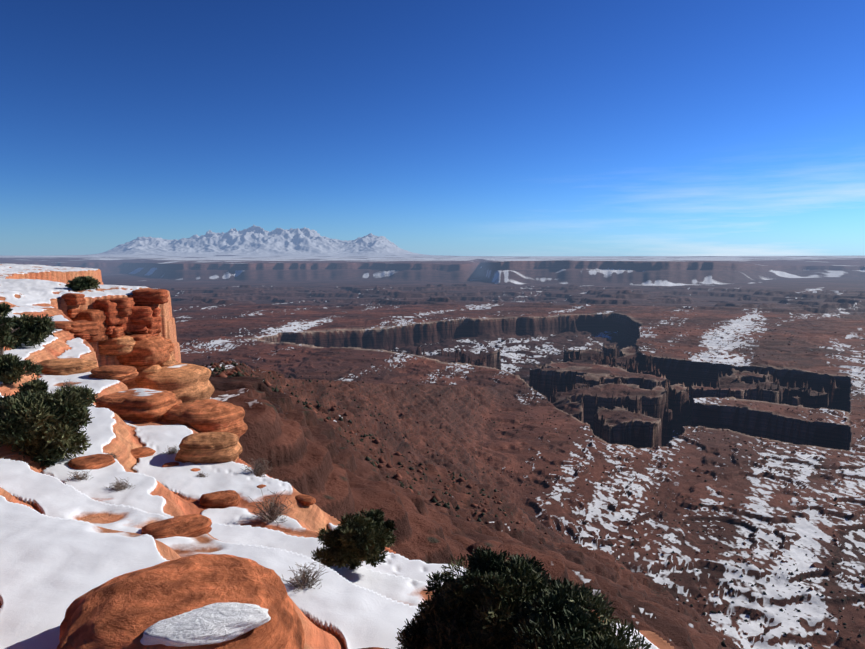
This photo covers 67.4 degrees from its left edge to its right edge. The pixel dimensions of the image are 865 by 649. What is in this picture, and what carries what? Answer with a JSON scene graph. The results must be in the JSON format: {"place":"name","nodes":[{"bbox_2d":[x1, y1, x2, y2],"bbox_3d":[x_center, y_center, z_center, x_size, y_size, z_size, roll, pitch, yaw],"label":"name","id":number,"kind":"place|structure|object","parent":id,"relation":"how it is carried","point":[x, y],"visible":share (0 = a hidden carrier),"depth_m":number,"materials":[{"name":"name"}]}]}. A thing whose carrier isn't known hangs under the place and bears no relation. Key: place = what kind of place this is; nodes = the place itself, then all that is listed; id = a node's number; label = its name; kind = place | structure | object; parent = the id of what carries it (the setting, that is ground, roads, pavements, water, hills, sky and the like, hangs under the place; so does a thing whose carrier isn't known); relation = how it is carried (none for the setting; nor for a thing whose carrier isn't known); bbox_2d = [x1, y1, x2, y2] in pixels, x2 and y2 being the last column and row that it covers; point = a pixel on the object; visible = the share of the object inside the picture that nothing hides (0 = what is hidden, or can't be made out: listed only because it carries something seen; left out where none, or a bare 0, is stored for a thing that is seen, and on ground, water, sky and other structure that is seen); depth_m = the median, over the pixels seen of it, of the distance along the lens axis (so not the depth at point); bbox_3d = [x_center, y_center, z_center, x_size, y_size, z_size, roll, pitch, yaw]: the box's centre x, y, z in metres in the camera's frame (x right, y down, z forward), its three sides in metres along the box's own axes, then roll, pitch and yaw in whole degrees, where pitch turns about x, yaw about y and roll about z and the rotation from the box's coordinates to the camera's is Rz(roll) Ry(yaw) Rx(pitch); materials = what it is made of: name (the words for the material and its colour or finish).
{"place":"outdoors","nodes":[
{"label":"outdoors","id":0,"kind":"place"},
{"bbox_2d":[0,263,673,648],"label":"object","id":1,"kind":"structure","parent":0,"point":[64,545],"depth_m":16.27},
{"bbox_2d":[0,302,19,354],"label":"juniper","id":2,"kind":"object","parent":1,"relation":"on","point":[6,325],"visible":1,"depth_m":46.20,"materials":[{"name":"green plant"}]},
{"bbox_2d":[0,353,43,384],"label":"juniper","id":3,"kind":"object","parent":1,"relation":"on","point":[12,370],"visible":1,"depth_m":38.86,"materials":[{"name":"green plant"}]},
{"bbox_2d":[0,377,48,402],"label":"juniper","id":4,"kind":"object","parent":1,"relation":"on","point":[34,385],"visible":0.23,"depth_m":26.30,"materials":[{"name":"green plant"}]},
{"bbox_2d":[8,314,56,348],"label":"juniper","id":5,"kind":"object","parent":1,"relation":"on","point":[31,330],"visible":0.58,"depth_m":53.56,"materials":[{"name":"green plant"}]},
{"bbox_2d":[0,384,97,466],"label":"juniper","id":6,"kind":"object","parent":1,"relation":"on","point":[46,426],"visible":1,"depth_m":22.33,"materials":[{"name":"green plant"}]},
{"bbox_2d":[57,380,76,388],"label":"shrub","id":7,"kind":"object","parent":1,"relation":"on","point":[65,384],"visible":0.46,"depth_m":41.89,"materials":[{"name":"brown plant"}]},
{"bbox_2d":[64,471,92,481],"bbox_3d":[-11.469,4.975,21.121,0.836,0.527,0.827,0,6,-2],"label":"shrub","id":8,"kind":"object","parent":1,"relation":"on","point":[78,477],"visible":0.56,"depth_m":21.06,"materials":[{"name":"plant"}]},
{"bbox_2d":[65,276,100,289],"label":"juniper","id":9,"kind":"object","parent":1,"relation":"on","point":[82,283],"visible":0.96,"depth_m":113.13,"materials":[{"name":"green plant"}]},
{"bbox_2d":[61,289,168,341],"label":"promontory rocks","id":10,"kind":"object","parent":1,"relation":"on","point":[141,320],"visible":0.96,"depth_m":109.00,"materials":[{"name":"stone"}]},
{"bbox_2d":[106,477,135,491],"bbox_3d":[-9.917,5.129,20.533,0.875,0.592,0.789,-5,8,-42],"label":"shrub","id":11,"kind":"object","parent":1,"relation":"on","point":[119,487],"visible":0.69,"depth_m":20.46,"materials":[{"name":"plant"}]},
{"bbox_2d":[35,335,247,463],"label":"layered rocks","id":12,"kind":"object","parent":1,"relation":"on","point":[156,378],"visible":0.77,"depth_m":35.83,"materials":[{"name":"stone"}]},
{"bbox_2d":[165,445,178,454],"bbox_3d":[-11.223,5.452,28.086,0.816,0.527,0.777,4,7,35],"label":"shrub","id":13,"kind":"object","parent":1,"relation":"on","point":[171,450],"visible":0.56,"depth_m":28.09,"materials":[{"name":"plant"}]},
{"bbox_2d":[57,554,304,648],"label":"boulder","id":14,"kind":"object","parent":1,"relation":"on","point":[125,611],"visible":0.85,"depth_m":7.79,"materials":[{"name":"stone"}]},
{"bbox_2d":[140,602,270,646],"bbox_3d":[-2.536,3.365,7.240,1.351,0.228,0.682,-4,7,-35],"label":"snow patch","id":15,"kind":"object","parent":14,"relation":"on","point":[214,623],"visible":0.96,"depth_m":7.11,"materials":[{"name":"white snow"}]},
{"bbox_2d":[242,458,273,476],"bbox_3d":[-6.978,5.693,25.901,1.282,0.851,1.264,0,6,-2],"label":"shrub","id":16,"kind":"object","parent":1,"relation":"on","point":[257,471],"visible":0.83,"depth_m":25.86,"materials":[{"name":"brown plant"}]},
{"bbox_2d":[251,489,291,523],"bbox_3d":[-5.246,5.877,21.089,1.387,1.211,1.772,0,6,-2],"label":"shrub","id":17,"kind":"object","parent":1,"relation":"on","point":[272,512],"visible":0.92,"depth_m":21.02,"materials":[{"name":"brown plant"}]},
{"bbox_2d":[281,561,326,593],"bbox_3d":[-2.372,4.678,11.982,0.746,0.669,0.973,3,6,30],"label":"shrub","id":18,"kind":"object","parent":1,"relation":"on","point":[304,578],"visible":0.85,"depth_m":11.97,"materials":[{"name":"plant"}]},
{"bbox_2d":[53,321,650,648],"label":"rocks","id":19,"kind":"object","parent":1,"relation":"on","point":[192,525],"visible":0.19,"depth_m":22.14,"materials":[{"name":"stone"}]},
{"bbox_2d":[310,508,396,569],"bbox_3d":[-1.834,5.169,15.014,2.095,1.703,1.527,-3,6,-26],"label":"juniper","id":20,"kind":"object","parent":1,"relation":"on","point":[353,541],"visible":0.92,"depth_m":14.68,"materials":[{"name":"green plant"}]},
{"bbox_2d":[360,647,388,648],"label":"rock","id":21,"kind":"object","parent":1,"relation":"on","point":[374,648],"visible":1,"depth_m":7.95,"materials":[{"name":"stone"}]},
{"bbox_2d":[395,546,651,648],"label":"juniper","id":22,"kind":"object","parent":1,"relation":"on","point":[489,599],"visible":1,"depth_m":8.55,"materials":[{"name":"green plant"}]},
{"bbox_2d":[0,224,864,648],"bbox_3d":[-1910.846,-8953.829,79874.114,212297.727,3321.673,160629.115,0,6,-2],"label":"canyon landscape","id":23,"kind":"structure","parent":0,"point":[568,338],"depth_m":1601.71,"materials":[{"name":"brown stone"}]},
{"bbox_2d":[189,324,864,648],"bbox_3d":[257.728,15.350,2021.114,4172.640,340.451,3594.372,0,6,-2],"label":"scrub","id":24,"kind":"object","parent":23,"relation":"on","point":[236,371],"visible":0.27,"depth_m":698.05,"materials":[{"name":"plant"}]},
{"bbox_2d":[0,0,864,255],"label":"sky","id":25,"kind":"structure","parent":0,"point":[428,127],"materials":[{"name":"blue"}]}
]}

